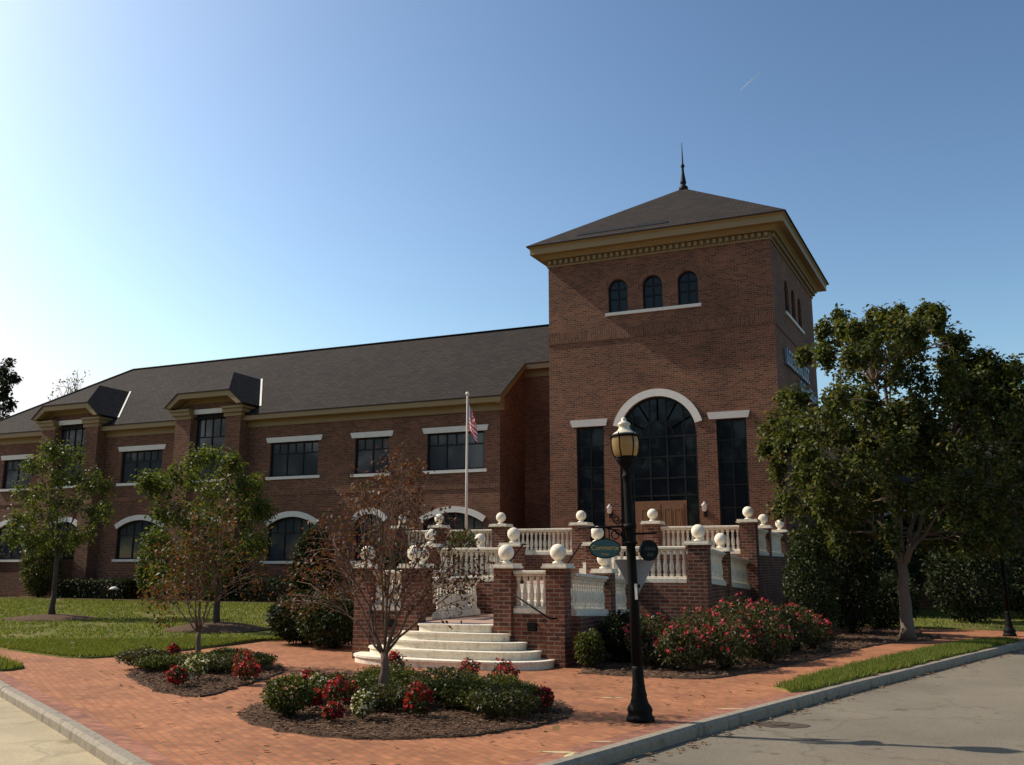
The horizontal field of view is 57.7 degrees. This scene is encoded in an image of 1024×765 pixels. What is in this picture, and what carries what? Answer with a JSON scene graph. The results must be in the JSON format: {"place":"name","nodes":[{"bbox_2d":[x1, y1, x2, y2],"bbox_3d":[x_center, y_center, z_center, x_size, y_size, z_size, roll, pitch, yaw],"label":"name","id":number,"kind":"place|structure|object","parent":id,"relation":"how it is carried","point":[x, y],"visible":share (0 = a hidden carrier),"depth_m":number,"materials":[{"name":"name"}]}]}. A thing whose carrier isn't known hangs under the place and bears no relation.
{"place":"outdoors","nodes":[
{"label":"outdoors","id":0,"kind":"place"},
{"bbox_2d":[0,697,106,764],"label":"side street","id":1,"kind":"structure","parent":0,"point":[26,738],"depth_m":9.90,"materials":[{"name":"beige concrete"}]},
{"bbox_2d":[0,595,352,658],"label":"lawn","id":2,"kind":"structure","parent":0,"point":[54,631],"depth_m":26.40,"materials":[{"name":"plant"}]},
{"bbox_2d":[1,614,98,620],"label":"mulch ring","id":3,"kind":"object","parent":2,"relation":"on","point":[50,617],"visible":0.8,"depth_m":28.76,"materials":[{"name":"brown soil"}]},
{"bbox_2d":[0,433,118,613],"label":"lawn tree","id":4,"kind":"object","parent":3,"relation":"on","point":[66,540],"visible":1,"depth_m":29.89,"materials":[{"name":"green plant"}]},
{"bbox_2d":[162,622,267,633],"bbox_3d":[-7.833,6.455,24.625,2.928,0.231,2.461,-5,-12,23],"label":"mulch ring","id":5,"kind":"object","parent":2,"relation":"on","point":[220,627],"visible":0.77,"depth_m":23.92,"materials":[{"name":"brown soil"}]},
{"bbox_2d":[127,441,278,621],"bbox_3d":[-8.442,4.031,25.124,4.015,4.997,2.528,-2,-11,8],"label":"lawn tree","id":6,"kind":"object","parent":5,"relation":"on","point":[154,482],"visible":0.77,"depth_m":24.92,"materials":[{"name":"green plant"}]},
{"bbox_2d":[352,544,628,667],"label":"terrace","id":7,"kind":"structure","parent":0,"point":[574,604],"depth_m":17.03,"materials":[{"name":"brick"}]},
{"bbox_2d":[0,608,1023,764],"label":"brick pavement","id":8,"kind":"structure","parent":0,"point":[188,737],"depth_m":11.76,"materials":[{"name":"red brick"}]},
{"bbox_2d":[0,595,275,602],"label":"planting bed","id":9,"kind":"object","parent":8,"relation":"on","point":[119,599],"visible":0.12,"depth_m":42.50,"materials":[{"name":"brown soil"}]},
{"bbox_2d":[18,523,63,596],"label":"evergreen shrub","id":10,"kind":"object","parent":9,"relation":"on","point":[37,585],"visible":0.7,"depth_m":45.13,"materials":[{"name":"green plant"}]},
{"bbox_2d":[57,576,141,598],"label":"hedge","id":11,"kind":"object","parent":9,"relation":"on","point":[125,586],"visible":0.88,"depth_m":43.38,"materials":[{"name":"green plant"}]},
{"bbox_2d":[133,533,176,599],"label":"evergreen shrub","id":12,"kind":"object","parent":9,"relation":"on","point":[139,573],"visible":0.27,"depth_m":41.96,"materials":[{"name":"green plant"}]},
{"bbox_2d":[201,575,323,601],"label":"hedge","id":13,"kind":"object","parent":9,"relation":"on","point":[274,582],"visible":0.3,"depth_m":39.75,"materials":[{"name":"green plant"}]},
{"bbox_2d":[289,522,336,594],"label":"evergreen shrub","id":14,"kind":"object","parent":9,"relation":"on","point":[300,551],"visible":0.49,"depth_m":38.85,"materials":[{"name":"green plant"}]},
{"bbox_2d":[307,567,354,602],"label":"hedge","id":15,"kind":"object","parent":9,"relation":"on","point":[326,578],"visible":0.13,"depth_m":38.05,"materials":[{"name":"green plant"}]},
{"bbox_2d":[125,661,286,696],"bbox_3d":[-4.940,4.721,14.930,2.536,0.042,4.976,2,-11,-12],"label":"planting bed","id":16,"kind":"object","parent":8,"relation":"on","point":[132,677],"visible":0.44,"depth_m":13.95,"materials":[{"name":"brown wood"}]},
{"bbox_2d":[113,644,171,667],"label":"edging plant","id":17,"kind":"object","parent":16,"relation":"on","point":[129,657],"visible":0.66,"depth_m":15.86,"materials":[{"name":"green plant"}]},
{"bbox_2d":[134,653,184,670],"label":"edging plant","id":18,"kind":"object","parent":16,"relation":"on","point":[160,662],"visible":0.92,"depth_m":15.33,"materials":[{"name":"green plant"}]},
{"bbox_2d":[164,664,189,685],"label":"flower clump","id":19,"kind":"object","parent":16,"relation":"on","point":[172,676],"visible":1,"depth_m":13.35,"materials":[{"name":"red plant"}]},
{"bbox_2d":[136,494,269,651],"bbox_3d":[-5.612,3.512,16.579,2.705,3.022,1.709,-5,-12,23],"label":"ornamental tree","id":20,"kind":"object","parent":16,"relation":"on","point":[206,556],"visible":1,"depth_m":16.56,"materials":[{"name":"green plant"}]},
{"bbox_2d":[197,653,245,672],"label":"edging plant","id":21,"kind":"object","parent":16,"relation":"on","point":[224,659],"visible":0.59,"depth_m":15.04,"materials":[{"name":"green plant"}]},
{"bbox_2d":[231,659,261,680],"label":"flower clump","id":22,"kind":"object","parent":16,"relation":"on","point":[241,666],"visible":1,"depth_m":13.85,"materials":[{"name":"red plant"}]},
{"bbox_2d":[264,589,342,644],"bbox_3d":[-4.708,5.344,21.149,1.996,1.283,1.706,-5,-12,23],"label":"shrub","id":23,"kind":"object","parent":8,"relation":"on","point":[288,633],"visible":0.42,"depth_m":20.78,"materials":[{"name":"green plant"}]},
{"bbox_2d":[294,589,353,648],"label":"shrub","id":24,"kind":"object","parent":8,"relation":"on","point":[311,632],"visible":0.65,"depth_m":19.78,"materials":[{"name":"green plant"}]},
{"bbox_2d":[237,689,577,739],"bbox_3d":[-1.220,4.063,11.588,4.068,0.042,4.233,-5,-12,23],"label":"planting bed","id":25,"kind":"object","parent":8,"relation":"on","point":[324,734],"visible":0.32,"depth_m":10.35,"materials":[{"name":"brown wood"}]},
{"bbox_2d":[259,672,316,716],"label":"ball shrub","id":26,"kind":"object","parent":25,"relation":"on","point":[272,697],"visible":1,"depth_m":10.78,"materials":[{"name":"green plant"}]},
{"bbox_2d":[320,700,345,721],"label":"flower clump","id":27,"kind":"object","parent":25,"relation":"on","point":[332,711],"visible":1,"depth_m":10.36,"materials":[{"name":"red plant"}]},
{"bbox_2d":[321,675,360,705],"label":"flower clump","id":28,"kind":"object","parent":25,"relation":"on","point":[349,692],"visible":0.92,"depth_m":11.15,"materials":[{"name":"red plant"}]},
{"bbox_2d":[350,689,376,718],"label":"flower clump","id":29,"kind":"object","parent":25,"relation":"on","point":[366,702],"visible":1,"depth_m":10.56,"materials":[{"name":"white plant"}]},
{"bbox_2d":[340,674,402,695],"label":"edging plant","id":30,"kind":"object","parent":25,"relation":"on","point":[361,681],"visible":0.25,"depth_m":11.88,"materials":[{"name":"green plant"}]},
{"bbox_2d":[268,436,502,707],"bbox_3d":[-1.675,2.371,11.988,3.283,3.500,1.372,-5,-12,23],"label":"ornamental tree","id":31,"kind":"object","parent":25,"relation":"on","point":[386,648],"visible":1,"depth_m":11.98,"materials":[{"name":"brown plant"}]},
{"bbox_2d":[353,663,417,684],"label":"edging plant","id":32,"kind":"object","parent":25,"relation":"on","point":[405,678],"visible":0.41,"depth_m":12.85,"materials":[{"name":"green plant"}]},
{"bbox_2d":[357,681,422,709],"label":"edging plant","id":33,"kind":"object","parent":25,"relation":"on","point":[396,697],"visible":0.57,"depth_m":11.19,"materials":[{"name":"green plant"}]},
{"bbox_2d":[402,681,433,715],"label":"flower clump","id":34,"kind":"object","parent":25,"relation":"on","point":[411,702],"visible":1,"depth_m":10.74,"materials":[{"name":"red plant"}]},
{"bbox_2d":[406,675,476,705],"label":"edging plant","id":35,"kind":"object","parent":25,"relation":"on","point":[430,683],"visible":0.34,"depth_m":11.61,"materials":[{"name":"green plant"}]},
{"bbox_2d":[410,665,478,682],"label":"edging plant","id":36,"kind":"object","parent":25,"relation":"on","point":[435,672],"visible":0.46,"depth_m":12.50,"materials":[{"name":"green plant"}]},
{"bbox_2d":[434,676,508,708],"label":"edging plant","id":37,"kind":"object","parent":25,"relation":"on","point":[460,691],"visible":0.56,"depth_m":11.30,"materials":[{"name":"green plant"}]},
{"bbox_2d":[458,673,534,685],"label":"edging plant","id":38,"kind":"object","parent":25,"relation":"on","point":[495,677],"visible":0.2,"depth_m":12.17,"materials":[{"name":"green plant"}]},
{"bbox_2d":[464,685,542,716],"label":"edging plant","id":39,"kind":"object","parent":25,"relation":"on","point":[481,701],"visible":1,"depth_m":10.64,"materials":[{"name":"green plant"}]},
{"bbox_2d":[79,664,800,762],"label":"fallen leaves","id":40,"kind":"object","parent":8,"relation":"on","point":[555,727],"visible":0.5,"depth_m":11.53,"materials":[{"name":"brown plant"}]},
{"bbox_2d":[353,622,554,670],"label":"entrance steps","id":41,"kind":"structure","parent":8,"relation":"on","point":[429,644],"depth_m":16.52,"materials":[{"name":"stone"}]},
{"bbox_2d":[0,143,1023,608],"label":"office building","id":42,"kind":"structure","parent":8,"relation":"on","point":[678,331],"depth_m":39.24,"materials":[{"name":"brick"}]},
{"bbox_2d":[0,525,24,559],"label":"window","id":43,"kind":"structure","parent":42,"relation":"in","point":[5,554],"depth_m":48.76,"materials":[{"name":"black glass"}]},
{"bbox_2d":[3,459,30,488],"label":"window","id":44,"kind":"structure","parent":42,"relation":"in","point":[11,473],"depth_m":49.59,"materials":[{"name":"black glass"}]},
{"bbox_2d":[57,424,85,485],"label":"window","id":45,"kind":"structure","parent":42,"relation":"in","point":[78,434],"depth_m":47.75,"materials":[{"name":"black glass"}]},
{"bbox_2d":[116,520,162,558],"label":"window","id":46,"kind":"structure","parent":42,"relation":"in","point":[127,545],"depth_m":45.57,"materials":[{"name":"black glass"}]},
{"bbox_2d":[121,450,162,482],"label":"window","id":47,"kind":"structure","parent":42,"relation":"in","point":[151,459],"depth_m":46.24,"materials":[{"name":"black glass"}]},
{"bbox_2d":[194,413,225,479],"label":"window","id":48,"kind":"structure","parent":42,"relation":"in","point":[210,431],"depth_m":44.27,"materials":[{"name":"black glass"}]},
{"bbox_2d":[268,517,314,560],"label":"window","id":49,"kind":"structure","parent":42,"relation":"in","point":[285,532],"depth_m":42.03,"materials":[{"name":"black glass"}]},
{"bbox_2d":[270,441,318,476],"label":"window","id":50,"kind":"structure","parent":42,"relation":"in","point":[289,458],"depth_m":42.62,"materials":[{"name":"black glass"}]},
{"bbox_2d":[355,514,383,560],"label":"window","id":51,"kind":"structure","parent":42,"relation":"in","point":[356,553],"depth_m":40.42,"materials":[{"name":"black glass"}]},
{"bbox_2d":[355,437,388,473],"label":"window","id":52,"kind":"structure","parent":42,"relation":"in","point":[366,448],"depth_m":41.04,"materials":[{"name":"black glass"}]},
{"bbox_2d":[424,513,482,547],"bbox_3d":[-2.431,6.418,38.755,2.800,1.970,0.072,-5,-12,23],"label":"window","id":53,"kind":"structure","parent":42,"relation":"in","point":[474,523],"depth_m":38.77,"materials":[{"name":"black glass"}]},
{"bbox_2d":[428,431,483,470],"bbox_3d":[-2.353,2.914,39.412,2.690,1.600,0.070,-5,-12,23],"label":"window","id":54,"kind":"structure","parent":42,"relation":"in","point":[446,451],"depth_m":39.45,"materials":[{"name":"black glass"}]},
{"bbox_2d":[577,426,605,541],"bbox_3d":[3.072,4.105,35.700,1.110,4.830,0.070,-5,-12,23],"label":"window","id":55,"kind":"structure","parent":42,"relation":"in","point":[590,440],"depth_m":35.82,"materials":[{"name":"black glass"}]},
{"bbox_2d":[609,280,627,312],"bbox_3d":[4.211,-3.393,36.676,0.770,1.340,0.072,-5,-12,23],"label":"window","id":56,"kind":"structure","parent":42,"relation":"in","point":[618,289],"depth_m":36.69,"materials":[{"name":"black glass"}]},
{"bbox_2d":[639,504,660,543],"bbox_3d":[5.100,5.481,34.353,0.830,1.950,0.112,-5,-12,23],"label":"door","id":57,"kind":"structure","parent":42,"relation":"in","point":[643,509],"depth_m":34.51,"materials":[{"name":"brown wood"}]},
{"bbox_2d":[643,276,662,308],"bbox_3d":[5.489,-3.498,36.139,0.770,1.340,0.072,-5,-12,23],"label":"window","id":58,"kind":"structure","parent":42,"relation":"in","point":[652,286],"depth_m":36.15,"materials":[{"name":"black glass"}]},
{"bbox_2d":[621,397,699,555],"bbox_3d":[5.512,3.486,34.755,2.960,5.980,0.072,-5,-12,23],"label":"window","id":59,"kind":"structure","parent":42,"relation":"in","point":[664,469],"depth_m":34.84,"materials":[{"name":"black glass"}]},
{"bbox_2d":[661,503,684,545],"bbox_3d":[5.899,5.414,34.016,0.830,1.950,0.112,-5,-12,23],"label":"door","id":60,"kind":"structure","parent":42,"relation":"in","point":[672,514],"depth_m":34.09,"materials":[{"name":"brown wood"}]},
{"bbox_2d":[678,271,697,304],"bbox_3d":[6.757,-3.603,35.606,0.770,1.340,0.072,-5,-12,23],"label":"window","id":61,"kind":"structure","parent":42,"relation":"in","point":[687,281],"depth_m":35.61,"materials":[{"name":"black glass"}]},
{"bbox_2d":[717,418,750,548],"bbox_3d":[8.040,3.699,33.610,1.080,4.820,0.070,-5,-12,23],"label":"window","id":62,"kind":"structure","parent":42,"relation":"in","point":[731,433],"depth_m":33.71,"materials":[{"name":"black glass"}]},
{"bbox_2d":[0,639,1023,764],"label":"pavement edge","id":63,"kind":"object","parent":8,"relation":"on","point":[138,749],"visible":0.79,"depth_m":10.15,"materials":[{"name":"concrete"}]},
{"bbox_2d":[420,524,751,650],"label":"terrace","id":64,"kind":"structure","parent":8,"relation":"on","point":[719,572],"depth_m":20.09,"materials":[{"name":"brick"}]},
{"bbox_2d":[446,526,480,575],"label":"shrub","id":65,"kind":"object","parent":64,"relation":"on","point":[469,536],"visible":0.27,"depth_m":22.43,"materials":[{"name":"green plant"}]},
{"bbox_2d":[578,417,656,722],"bbox_3d":[1.264,2.163,11.062,0.928,3.539,0.374,-2,-11,11],"label":"street lamp","id":66,"kind":"object","parent":8,"relation":"on","point":[624,443],"visible":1,"depth_m":10.99,"materials":[{"name":"black metal"}]},
{"bbox_2d":[589,538,620,558],"bbox_3d":[1.103,1.969,11.032,0.375,0.235,0.036,-1,-11,3],"label":"street sign","id":67,"kind":"object","parent":66,"relation":"attached to","point":[604,548],"visible":1,"depth_m":11.02,"materials":[{"name":"teal metal"}]},
{"bbox_2d":[615,559,654,593],"bbox_3d":[1.473,2.331,11.067,0.474,0.444,0.086,0,-11,0],"label":"yield sign","id":68,"kind":"object","parent":66,"relation":"attached to","point":[644,567],"visible":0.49,"depth_m":11.13,"materials":[{"name":"grey metal"}]},
{"bbox_2d":[639,540,657,560],"bbox_3d":[1.625,1.993,11.039,0.035,0.245,0.375,-10,-15,41],"label":"street sign","id":69,"kind":"object","parent":66,"relation":"attached to","point":[648,550],"visible":1,"depth_m":11.01,"materials":[{"name":"black metal"}]},
{"bbox_2d":[575,624,940,678],"bbox_3d":[7.102,6.097,21.932,5.019,0.045,17.774,-6,-13,29],"label":"flower bed","id":70,"kind":"object","parent":8,"relation":"on","point":[602,667],"visible":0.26,"depth_m":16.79,"materials":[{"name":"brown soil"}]},
{"bbox_2d":[573,628,604,668],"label":"shrub","id":71,"kind":"object","parent":70,"relation":"on","point":[590,656],"visible":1,"depth_m":15.87,"materials":[{"name":"green plant"}]},
{"bbox_2d":[598,609,655,660],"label":"shrub","id":72,"kind":"object","parent":70,"relation":"on","point":[609,636],"visible":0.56,"depth_m":16.96,"materials":[{"name":"green plant"}]},
{"bbox_2d":[623,611,683,666],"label":"rose bush","id":73,"kind":"object","parent":70,"relation":"on","point":[652,657],"visible":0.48,"depth_m":16.22,"materials":[{"name":"green plant"}]},
{"bbox_2d":[649,624,711,670],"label":"rose bush","id":74,"kind":"object","parent":70,"relation":"on","point":[683,654],"visible":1,"depth_m":15.57,"materials":[{"name":"green plant"}]},
{"bbox_2d":[664,605,731,664],"bbox_3d":[3.283,4.486,16.505,1.255,1.034,1.350,-5,-12,23],"label":"rose bush","id":75,"kind":"object","parent":70,"relation":"on","point":[688,614],"visible":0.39,"depth_m":16.44,"materials":[{"name":"green plant"}]},
{"bbox_2d":[695,617,757,669],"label":"rose bush","id":76,"kind":"object","parent":70,"relation":"on","point":[722,660],"visible":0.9,"depth_m":15.76,"materials":[{"name":"green plant"}]},
{"bbox_2d":[694,599,762,656],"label":"rose bush","id":77,"kind":"object","parent":70,"relation":"on","point":[728,607],"visible":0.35,"depth_m":17.03,"materials":[{"name":"green plant"}]},
{"bbox_2d":[723,598,789,658],"bbox_3d":[4.622,4.662,17.672,1.281,1.142,1.201,-5,-12,23],"label":"rose bush","id":78,"kind":"object","parent":70,"relation":"on","point":[750,610],"visible":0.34,"depth_m":17.62,"materials":[{"name":"green plant"}]},
{"bbox_2d":[744,616,794,662],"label":"rose bush","id":79,"kind":"object","parent":70,"relation":"on","point":[780,634],"visible":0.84,"depth_m":16.83,"materials":[{"name":"green plant"}]},
{"bbox_2d":[752,598,802,651],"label":"rose bush","id":80,"kind":"object","parent":70,"relation":"on","point":[789,621],"visible":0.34,"depth_m":18.46,"materials":[{"name":"green plant"}]},
{"bbox_2d":[769,602,819,650],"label":"rose bush","id":81,"kind":"object","parent":70,"relation":"on","point":[799,642],"visible":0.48,"depth_m":19.04,"materials":[{"name":"green plant"}]},
{"bbox_2d":[780,522,843,635],"bbox_3d":[7.210,4.787,22.506,1.436,2.803,1.406,8,-14,-35],"label":"holly bush","id":82,"kind":"object","parent":70,"relation":"on","point":[826,608],"visible":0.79,"depth_m":22.27,"materials":[{"name":"green plant"}]},
{"bbox_2d":[792,612,832,647],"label":"rose bush","id":83,"kind":"object","parent":70,"relation":"on","point":[823,625],"visible":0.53,"depth_m":19.71,"materials":[{"name":"green plant"}]},
{"bbox_2d":[819,547,881,632],"bbox_3d":[8.921,5.348,24.552,1.597,2.463,1.685,-5,-12,23],"label":"holly bush","id":84,"kind":"object","parent":70,"relation":"on","point":[851,618],"visible":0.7,"depth_m":24.14,"materials":[{"name":"green plant"}]},
{"bbox_2d":[841,570,923,628],"bbox_3d":[10.409,6.096,26.181,2.217,1.636,1.870,-5,-12,23],"label":"shrub","id":85,"kind":"object","parent":70,"relation":"on","point":[890,594],"visible":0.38,"depth_m":25.73,"materials":[{"name":"green plant"}]},
{"bbox_2d":[754,298,1023,639],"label":"shade tree","id":86,"kind":"object","parent":70,"relation":"on","point":[982,392],"visible":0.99,"depth_m":22.19,"materials":[{"name":"green plant"}]},
{"bbox_2d":[996,519,1016,636],"bbox_3d":[12.591,4.676,23.852,0.364,3.535,0.389,-1,-11,6],"label":"street lamp","id":87,"kind":"object","parent":8,"relation":"on","point":[1009,630],"visible":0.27,"depth_m":23.61,"materials":[{"name":"black metal"}]},
{"bbox_2d":[0,0,1023,425],"label":"sky","id":88,"kind":"structure","parent":0,"point":[182,181],"materials":[{"name":"blue"}]},
{"bbox_2d":[391,506,793,619],"bbox_3d":[3.020,6.076,30.389,11.240,3.312,10.450,-5,-12,23],"label":"balustrade","id":89,"kind":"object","parent":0,"point":[762,548],"depth_m":26.72,"materials":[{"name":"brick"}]},
{"bbox_2d":[465,392,469,529],"bbox_3d":[-1.622,3.264,33.330,0.320,5.965,0.320,-5,-12,23],"label":"flagpole","id":90,"kind":"object","parent":89,"relation":"on","point":[466,490],"visible":0.7,"depth_m":33.30,"materials":[{"name":"metal"}]},
{"bbox_2d":[610,649,1023,764],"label":"road","id":91,"kind":"structure","parent":0,"point":[971,714],"depth_m":10.77,"materials":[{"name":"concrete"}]},
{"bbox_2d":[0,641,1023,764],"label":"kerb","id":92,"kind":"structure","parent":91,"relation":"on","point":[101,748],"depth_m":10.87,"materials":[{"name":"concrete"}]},
{"bbox_2d":[620,651,1019,764],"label":"fallen leaves","id":93,"kind":"object","parent":91,"relation":"on","point":[965,665],"visible":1,"depth_m":12.14,"materials":[{"name":"brown plant"}]},
{"bbox_2d":[772,636,1019,692],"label":"verge","id":94,"kind":"structure","parent":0,"point":[803,690],"depth_m":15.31,"materials":[{"name":"green plant"}]},
{"bbox_2d":[827,606,1023,631],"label":"lawn","id":95,"kind":"structure","parent":0,"point":[956,623],"depth_m":27.94,"materials":[{"name":"plant"}]},
{"bbox_2d":[829,514,925,615],"bbox_3d":[12.711,6.350,32.555,3.343,3.675,3.012,-5,-12,23],"label":"shrub","id":96,"kind":"object","parent":95,"relation":"on","point":[913,568],"visible":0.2,"depth_m":31.87,"materials":[{"name":"green plant"}]},
{"bbox_2d":[904,432,1013,596],"bbox_3d":[17.335,5.441,36.349,4.399,6.996,6.166,-1,-11,7],"label":"background tree","id":97,"kind":"object","parent":95,"relation":"on","point":[941,521],"visible":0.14,"depth_m":35.71,"materials":[{"name":"green plant"}]},
{"bbox_2d":[919,536,1017,622],"bbox_3d":[14.088,6.023,28.712,2.762,2.814,2.603,-5,-12,23],"label":"shrub","id":98,"kind":"object","parent":95,"relation":"on","point":[963,603],"visible":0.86,"depth_m":28.22,"materials":[{"name":"green plant"}]},
{"bbox_2d":[941,441,1023,576],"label":"background tree","id":99,"kind":"object","parent":95,"relation":"on","point":[1010,523],"visible":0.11,"depth_m":33.25,"materials":[{"name":"green plant"}]},
{"bbox_2d":[980,546,1023,614],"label":"shrub","id":100,"kind":"object","parent":95,"relation":"on","point":[1018,598],"visible":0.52,"depth_m":30.31,"materials":[{"name":"green plant"}]},
{"label":"ground","id":101,"kind":"structure","parent":0,"visible":0},
{"bbox_2d":[0,357,23,419],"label":"tree","id":102,"kind":"object","parent":101,"relation":"on","point":[7,380],"visible":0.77,"depth_m":87.23,"materials":[{"name":"green plant"}]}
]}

